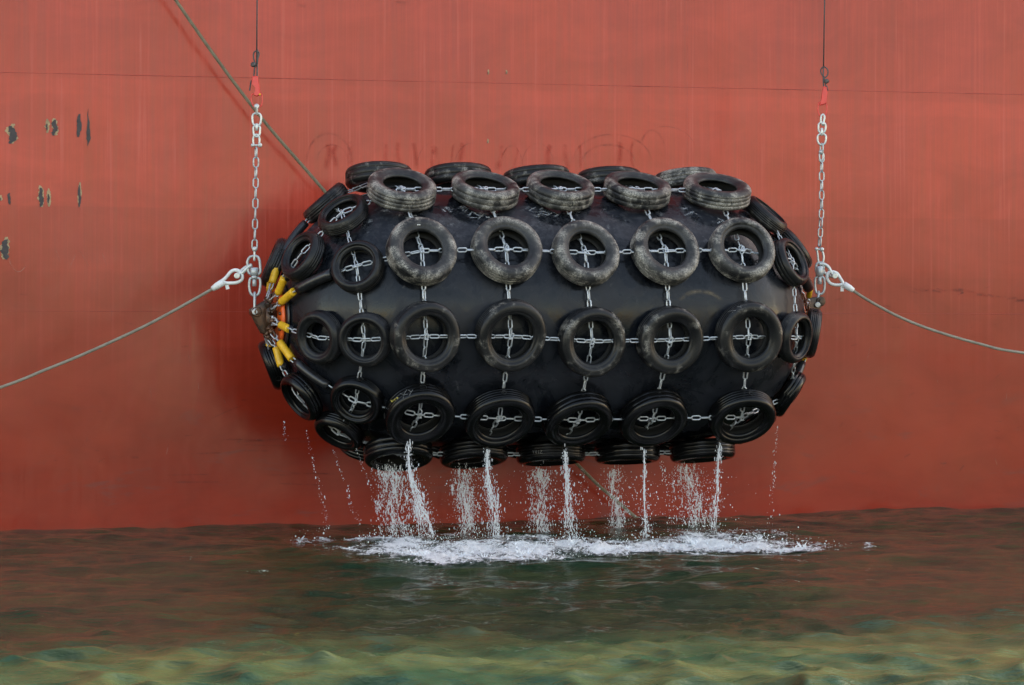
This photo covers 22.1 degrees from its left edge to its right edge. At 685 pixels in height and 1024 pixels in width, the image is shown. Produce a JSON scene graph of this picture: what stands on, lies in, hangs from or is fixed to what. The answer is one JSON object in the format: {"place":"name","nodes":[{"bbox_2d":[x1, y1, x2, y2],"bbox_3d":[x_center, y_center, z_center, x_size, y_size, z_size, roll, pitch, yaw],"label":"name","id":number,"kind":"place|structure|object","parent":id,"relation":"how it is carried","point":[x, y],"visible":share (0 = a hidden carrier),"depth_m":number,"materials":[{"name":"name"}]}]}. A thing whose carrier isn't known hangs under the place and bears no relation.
{"place":"outdoors","nodes":[
{"label":"outdoors","id":0,"kind":"place"},
{"bbox_2d":[306,430,329,529],"bbox_3d":[-2.302,1.633,31.088,0.277,1.188,0.120,0,0,0],"label":"drip line","id":1,"kind":"object","parent":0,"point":[319,480],"visible":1,"depth_m":31.10,"materials":[{"name":"liquid"}]},
{"bbox_2d":[0,507,1023,684],"bbox_3d":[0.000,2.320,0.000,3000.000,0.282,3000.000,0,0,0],"label":"water","id":2,"kind":"structure","parent":0,"point":[926,596],"depth_m":23.10,"materials":[{"name":"green liquid"}]},
{"bbox_2d":[469,448,505,537],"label":"water stream","id":3,"kind":"structure","parent":2,"relation":"on","point":[487,478],"depth_m":30.83,"materials":[{"name":"white"}]},
{"bbox_2d":[0,0,1023,530],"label":"ship hull","id":4,"kind":"object","parent":2,"relation":"on","point":[128,162],"visible":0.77,"depth_m":34.12,"materials":[{"name":"paint"}]},
{"bbox_2d":[249,0,262,107],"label":"lifting wire","id":5,"kind":"object","parent":4,"relation":"hanging from","point":[254,81],"visible":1,"depth_m":31.07,"materials":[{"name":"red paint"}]},
{"bbox_2d":[246,104,261,314],"bbox_3d":[-3.046,-1.578,31.073,0.162,2.505,0.195,0,0,-40],"label":"hanging chain","id":6,"kind":"object","parent":5,"relation":"hanging from","point":[254,273],"visible":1,"depth_m":31.07,"materials":[{"name":"metal"}]},
{"bbox_2d":[0,263,252,388],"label":"mooring wire","id":7,"kind":"object","parent":6,"relation":"hanging from","point":[219,284],"visible":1,"depth_m":31.00,"materials":[{"name":"metal"}]},
{"bbox_2d":[249,189,825,445],"bbox_3d":[0.433,-0.310,32.265,7.478,3.149,3.130,0,0,-19],"label":"floating fender","id":8,"kind":"object","parent":6,"relation":"hanging from","point":[467,292],"visible":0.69,"depth_m":30.91,"materials":[{"name":"rubber"}]},
{"bbox_2d":[258,340,284,389],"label":"tyre","id":9,"kind":"object","parent":8,"relation":"hanging from","point":[275,374],"visible":0.81,"depth_m":31.27,"materials":[{"name":"rubber"}]},
{"bbox_2d":[261,238,286,286],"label":"tyre","id":10,"kind":"object","parent":8,"relation":"hanging from","point":[275,257],"visible":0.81,"depth_m":31.26,"materials":[{"name":"rubber"}]},
{"bbox_2d":[280,372,322,420],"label":"tyre","id":11,"kind":"object","parent":8,"relation":"hanging from","point":[302,386],"visible":1,"depth_m":30.77,"materials":[{"name":"rubber"}]},
{"bbox_2d":[281,231,324,281],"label":"tyre","id":12,"kind":"object","parent":8,"relation":"attached to","point":[306,268],"visible":1,"depth_m":30.54,"materials":[{"name":"rubber"}]},
{"bbox_2d":[296,310,340,364],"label":"tyre","id":13,"kind":"object","parent":8,"relation":"on","point":[308,348],"visible":1,"depth_m":30.22,"materials":[{"name":"rubber"}]},
{"bbox_2d":[303,182,347,223],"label":"tyre","id":14,"kind":"object","parent":8,"relation":"on","point":[311,213],"visible":0.86,"depth_m":31.34,"materials":[{"name":"rubber"}]},
{"bbox_2d":[314,411,364,450],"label":"tyre","id":15,"kind":"object","parent":8,"relation":"hanging from","point":[353,432],"visible":0.98,"depth_m":30.87,"materials":[{"name":"rubber"}]},
{"bbox_2d":[318,194,368,235],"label":"tyre","id":16,"kind":"object","parent":8,"relation":"attached to","point":[355,218],"visible":1,"depth_m":30.58,"materials":[{"name":"rubber"}]},
{"bbox_2d":[339,430,364,460],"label":"tyre","id":17,"kind":"object","parent":8,"relation":"hanging from","point":[355,455],"visible":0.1,"depth_m":31.99,"materials":[{"name":"rubber"}]},
{"bbox_2d":[330,375,383,423],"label":"tyre","id":18,"kind":"object","parent":8,"relation":"hanging from","point":[370,389],"visible":1,"depth_m":30.32,"materials":[{"name":"rubber"}]},
{"bbox_2d":[331,240,384,293],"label":"tyre","id":19,"kind":"object","parent":8,"relation":"on","point":[343,254],"visible":1,"depth_m":30.10,"materials":[{"name":"rubber"}]},
{"bbox_2d":[345,161,411,192],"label":"tyre","id":20,"kind":"object","parent":8,"relation":"on","point":[358,174],"visible":0.44,"depth_m":31.54,"materials":[{"name":"rubber"}]},
{"bbox_2d":[363,435,432,470],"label":"tyre","id":21,"kind":"object","parent":8,"relation":"hanging from","point":[381,451],"visible":0.88,"depth_m":30.91,"materials":[{"name":"rubber"}]},
{"bbox_2d":[371,460,418,535],"bbox_3d":[-1.403,1.934,31.185,0.677,1.087,0.588,0,0,0],"label":"drip curtain","id":22,"kind":"object","parent":21,"relation":"hanging from","point":[393,491],"visible":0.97,"depth_m":31.16,"materials":[{"name":"white liquid"}]},
{"bbox_2d":[367,168,436,211],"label":"tyre","id":23,"kind":"object","parent":8,"relation":"on","point":[381,192],"visible":1,"depth_m":30.65,"materials":[{"name":"rubber"}]},
{"bbox_2d":[384,383,454,445],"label":"tyre","id":24,"kind":"object","parent":8,"relation":"hanging from","point":[400,402],"visible":1,"depth_m":30.31,"materials":[{"name":"rubber"}]},
{"bbox_2d":[400,439,443,538],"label":"water stream","id":25,"kind":"structure","parent":24,"relation":"attached to","point":[416,490],"depth_m":30.45,"materials":[{"name":"white"}]},
{"bbox_2d":[386,217,456,285],"bbox_3d":[-1.039,-1.050,30.164,0.828,0.828,0.235,3,-27,-16],"label":"tyre","id":26,"kind":"object","parent":8,"relation":"on","point":[436,234],"visible":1,"depth_m":30.06,"materials":[{"name":"rubber"}]},
{"bbox_2d":[389,301,459,371],"bbox_3d":[-0.989,-0.070,30.011,0.819,0.817,0.235,-3,8,-20],"label":"tyre","id":27,"kind":"object","parent":8,"relation":"hanging from","point":[443,356],"visible":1,"depth_m":29.92,"materials":[{"name":"rubber"}]},
{"bbox_2d":[433,446,440,458],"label":"tyre","id":28,"kind":"object","parent":8,"relation":"hanging from","point":[436,448],"visible":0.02,"depth_m":32.29,"materials":[{"name":"rubber"}]},
{"bbox_2d":[424,162,490,188],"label":"tyre","id":29,"kind":"object","parent":8,"relation":"on","point":[441,175],"visible":0.48,"depth_m":31.83,"materials":[{"name":"rubber"}]},
{"bbox_2d":[439,439,507,468],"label":"tyre","id":30,"kind":"object","parent":8,"relation":"hanging from","point":[470,453],"visible":0.88,"depth_m":31.25,"materials":[{"name":"rubber"}]},
{"bbox_2d":[447,463,481,533],"bbox_3d":[-0.568,2.032,31.615,0.563,1.184,0.480,0,0,-41],"label":"drip curtain","id":31,"kind":"object","parent":30,"relation":"hanging from","point":[469,518],"visible":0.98,"depth_m":31.60,"materials":[{"name":"white liquid"}]},
{"bbox_2d":[450,170,519,210],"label":"tyre","id":32,"kind":"object","parent":8,"relation":"on","point":[464,189],"visible":1,"depth_m":30.97,"materials":[{"name":"rubber"}]},
{"bbox_2d":[463,388,535,447],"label":"tyre","id":33,"kind":"object","parent":8,"relation":"hanging from","point":[478,407],"visible":1,"depth_m":30.67,"materials":[{"name":"rubber"}]},
{"bbox_2d":[470,216,542,283],"bbox_3d":[-0.060,-1.077,30.509,0.843,0.845,0.235,2,-30,-16],"label":"tyre","id":34,"kind":"object","parent":8,"relation":"on","point":[523,234],"visible":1,"depth_m":30.40,"materials":[{"name":"rubber"}]},
{"bbox_2d":[474,298,545,371],"bbox_3d":[-0.016,-0.084,30.341,0.848,0.851,0.235,0,14,-21],"label":"tyre","id":35,"kind":"object","parent":8,"relation":"on","point":[527,353],"visible":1,"depth_m":30.24,"materials":[{"name":"rubber"}]},
{"bbox_2d":[507,445,518,457],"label":"tyre","id":36,"kind":"object","parent":8,"relation":"hanging from","point":[511,448],"visible":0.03,"depth_m":32.62,"materials":[{"name":"rubber"}]},
{"bbox_2d":[503,164,568,189],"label":"tyre","id":37,"kind":"object","parent":8,"relation":"on","point":[519,176],"visible":0.3,"depth_m":32.16,"materials":[{"name":"rubber"}]},
{"bbox_2d":[264,182,812,456],"bbox_3d":[0.433,-0.315,32.117,6.980,3.427,3.151,0,0,-19],"label":"chain net","id":38,"kind":"object","parent":8,"relation":"on","point":[309,283],"visible":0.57,"depth_m":30.82,"materials":[{"name":"silver metal"}]},
{"bbox_2d":[338,312,390,366],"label":"tyre","id":39,"kind":"object","parent":38,"relation":"hanging from","point":[350,353],"visible":1,"depth_m":30.00,"materials":[{"name":"rubber"}]},
{"bbox_2d":[774,370,805,416],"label":"tyre","id":40,"kind":"object","parent":38,"relation":"attached to","point":[788,393],"visible":0.9,"depth_m":32.42,"materials":[{"name":"rubber"}]},
{"bbox_2d":[516,441,584,465],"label":"tyre","id":41,"kind":"object","parent":8,"relation":"hanging from","point":[548,453],"visible":0.92,"depth_m":31.65,"materials":[{"name":"rubber"}]},
{"bbox_2d":[521,461,561,532],"bbox_3d":[0.375,2.005,32.040,0.547,1.131,0.472,0,0,27],"label":"drip curtain","id":42,"kind":"object","parent":41,"relation":"hanging from","point":[540,476],"visible":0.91,"depth_m":32.04,"materials":[{"name":"white liquid"}]},
{"bbox_2d":[526,170,594,210],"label":"tyre","id":43,"kind":"object","parent":8,"relation":"on","point":[540,184],"visible":0.98,"depth_m":31.32,"materials":[{"name":"rubber"}]},
{"bbox_2d":[542,391,612,446],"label":"tyre","id":44,"kind":"object","parent":8,"relation":"hanging from","point":[558,411],"visible":1,"depth_m":31.01,"materials":[{"name":"rubber"}]},
{"bbox_2d":[551,220,619,286],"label":"tyre","id":45,"kind":"object","parent":8,"relation":"on","point":[599,238],"visible":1,"depth_m":30.70,"materials":[{"name":"rubber"}]},
{"bbox_2d":[557,306,625,376],"bbox_3d":[0.933,-0.010,30.679,0.823,0.825,0.235,2,7,-21],"label":"tyre","id":46,"kind":"object","parent":8,"relation":"attached to","point":[608,360],"visible":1,"depth_m":30.59,"materials":[{"name":"rubber"}]},
{"bbox_2d":[585,443,600,456],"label":"tyre","id":47,"kind":"object","parent":8,"relation":"hanging from","point":[589,448],"visible":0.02,"depth_m":32.92,"materials":[{"name":"rubber"}]},
{"bbox_2d":[578,166,639,190],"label":"tyre","id":48,"kind":"object","parent":8,"relation":"on","point":[595,176],"visible":0.38,"depth_m":32.48,"materials":[{"name":"rubber"}]},
{"bbox_2d":[594,441,659,464],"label":"tyre","id":49,"kind":"object","parent":8,"relation":"hanging from","point":[620,453],"visible":0.88,"depth_m":32.11,"materials":[{"name":"rubber"}]},
{"bbox_2d":[598,464,631,527],"bbox_3d":[1.267,2.066,32.531,0.382,1.099,0.439,0,0,-35],"label":"drip curtain","id":50,"kind":"object","parent":49,"relation":"hanging from","point":[615,499],"visible":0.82,"depth_m":32.50,"materials":[{"name":"white liquid"}]},
{"bbox_2d":[603,171,670,209],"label":"tyre","id":51,"kind":"object","parent":8,"relation":"on","point":[618,191],"visible":1,"depth_m":31.66,"materials":[{"name":"rubber"}]},
{"bbox_2d":[618,389,687,445],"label":"tyre","id":52,"kind":"object","parent":8,"relation":"hanging from","point":[635,408],"visible":1,"depth_m":31.33,"materials":[{"name":"rubber"}]},
{"bbox_2d":[640,447,652,536],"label":"water stream","id":53,"kind":"structure","parent":52,"relation":"attached to","point":[644,498],"depth_m":31.50,"materials":[{"name":"white"}]},
{"bbox_2d":[630,217,699,285],"bbox_3d":[1.820,-1.087,31.149,0.845,0.846,0.235,-2,-25,-22],"label":"tyre","id":54,"kind":"object","parent":8,"relation":"on","point":[679,235],"visible":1,"depth_m":31.04,"materials":[{"name":"rubber"}]},
{"bbox_2d":[635,305,703,373],"bbox_3d":[1.865,-0.032,30.994,0.815,0.813,0.235,4,9,-20],"label":"tyre","id":55,"kind":"object","parent":8,"relation":"attached to","point":[685,356],"visible":1,"depth_m":30.90,"materials":[{"name":"rubber"}]},
{"bbox_2d":[659,441,679,455],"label":"tyre","id":56,"kind":"object","parent":8,"relation":"hanging from","point":[665,446],"visible":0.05,"depth_m":33.23,"materials":[{"name":"rubber"}]},
{"bbox_2d":[655,167,715,191],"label":"tyre","id":57,"kind":"object","parent":8,"relation":"on","point":[675,178],"visible":0.4,"depth_m":32.80,"materials":[{"name":"rubber"}]},
{"bbox_2d":[669,438,735,462],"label":"tyre","id":58,"kind":"object","parent":8,"relation":"hanging from","point":[696,451],"visible":0.9,"depth_m":32.32,"materials":[{"name":"rubber"}]},
{"bbox_2d":[669,462,720,527],"bbox_3d":[2.262,2.034,32.748,0.742,1.216,0.756,0,0,20],"label":"drip curtain","id":59,"kind":"object","parent":58,"relation":"hanging from","point":[687,479],"visible":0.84,"depth_m":32.73,"materials":[{"name":"white liquid"}]},
{"bbox_2d":[682,173,751,210],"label":"tyre","id":60,"kind":"object","parent":8,"relation":"on","point":[734,193],"visible":0.99,"depth_m":31.98,"materials":[{"name":"rubber"}]},
{"bbox_2d":[708,217,774,282],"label":"tyre","id":61,"kind":"object","parent":8,"relation":"on","point":[757,234],"visible":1,"depth_m":31.38,"materials":[{"name":"rubber"}]},
{"bbox_2d":[708,389,775,443],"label":"tyre","id":62,"kind":"object","parent":8,"relation":"hanging from","point":[761,423],"visible":1,"depth_m":31.71,"materials":[{"name":"rubber"}]},
{"bbox_2d":[708,442,724,532],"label":"water stream","id":63,"kind":"structure","parent":62,"relation":"attached to","point":[717,473],"depth_m":31.87,"materials":[{"name":"white"}]},
{"bbox_2d":[714,300,782,372],"bbox_3d":[2.826,-0.072,31.317,0.850,0.854,0.235,-1,9,-20],"label":"tyre","id":64,"kind":"object","parent":8,"relation":"attached to","point":[731,318],"visible":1,"depth_m":31.22,"materials":[{"name":"rubber"}]},
{"bbox_2d":[745,196,786,234],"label":"tyre","id":65,"kind":"object","parent":8,"relation":"on","point":[765,215],"visible":0.9,"depth_m":32.28,"materials":[{"name":"rubber"}]},
{"bbox_2d":[772,369,802,400],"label":"tyre","id":66,"kind":"object","parent":8,"relation":"on","point":[784,385],"visible":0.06,"depth_m":33.31,"materials":[{"name":"rubber"}]},
{"bbox_2d":[774,238,808,286],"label":"tyre","id":67,"kind":"object","parent":8,"relation":"hanging from","point":[789,275],"visible":0.94,"depth_m":31.87,"materials":[{"name":"rubber"}]},
{"bbox_2d":[774,228,811,267],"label":"tyre","id":68,"kind":"object","parent":8,"relation":"on","point":[788,233],"visible":0.32,"depth_m":32.60,"materials":[{"name":"rubber"}]},
{"bbox_2d":[778,311,811,362],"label":"tyre","id":69,"kind":"object","parent":8,"relation":"on","point":[790,321],"visible":0.96,"depth_m":31.79,"materials":[{"name":"rubber"}]},
{"bbox_2d":[805,308,821,357],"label":"tyre","id":70,"kind":"object","parent":8,"relation":"hanging from","point":[814,315],"visible":0.67,"depth_m":32.59,"materials":[{"name":"rubber"}]},
{"bbox_2d":[174,0,638,517],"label":"slanting rope","id":71,"kind":"object","parent":4,"relation":"attached to","point":[321,187],"visible":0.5,"depth_m":33.07,"materials":[{"name":"grey fabric"}]},
{"bbox_2d":[817,0,828,116],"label":"lifting wire","id":72,"kind":"object","parent":4,"relation":"hanging from","point":[824,95],"visible":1,"depth_m":33.44,"materials":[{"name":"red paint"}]},
{"bbox_2d":[814,113,826,307],"bbox_3d":[3.933,-1.683,33.445,0.171,2.477,0.197,0,0,0],"label":"hanging chain","id":73,"kind":"object","parent":72,"relation":"hanging from","point":[819,272],"visible":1,"depth_m":33.44,"materials":[{"name":"metal"}]},
{"bbox_2d":[818,262,1023,353],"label":"mooring wire","id":74,"kind":"object","parent":73,"relation":"hanging from","point":[834,274],"visible":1,"depth_m":33.52,"materials":[{"name":"metal"}]},
{"bbox_2d":[295,470,834,562],"bbox_3d":[0.598,1.946,29.781,6.393,0.902,5.641,0,0,0],"label":"water spray","id":75,"kind":"object","parent":2,"relation":"on","point":[691,542],"visible":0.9,"depth_m":29.60,"materials":[{"name":"white liquid"}]},
{"bbox_2d":[557,444,579,538],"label":"water stream","id":76,"kind":"structure","parent":2,"relation":"on","point":[567,480],"depth_m":31.19,"materials":[{"name":"white"}]},
{"bbox_2d":[296,529,872,564],"bbox_3d":[0.066,2.285,29.733,8.038,0.161,4.899,0,0,-18],"label":"foam","id":77,"kind":"object","parent":2,"relation":"on","point":[595,547],"visible":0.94,"depth_m":29.40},
{"bbox_2d":[660,461,677,522],"bbox_3d":[1.920,1.878,32.410,0.231,0.843,0.205,0,0,-28],"label":"drip line","id":78,"kind":"object","parent":2,"relation":"on","point":[668,491],"visible":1,"depth_m":32.40,"materials":[{"name":"liquid"}]},
{"bbox_2d":[769,426,777,510],"bbox_3d":[3.263,1.660,32.896,0.136,1.239,0.088,0,0,14],"label":"drip line","id":79,"kind":"object","parent":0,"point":[774,468],"visible":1,"depth_m":32.90,"materials":[{"name":"liquid"}]}
]}

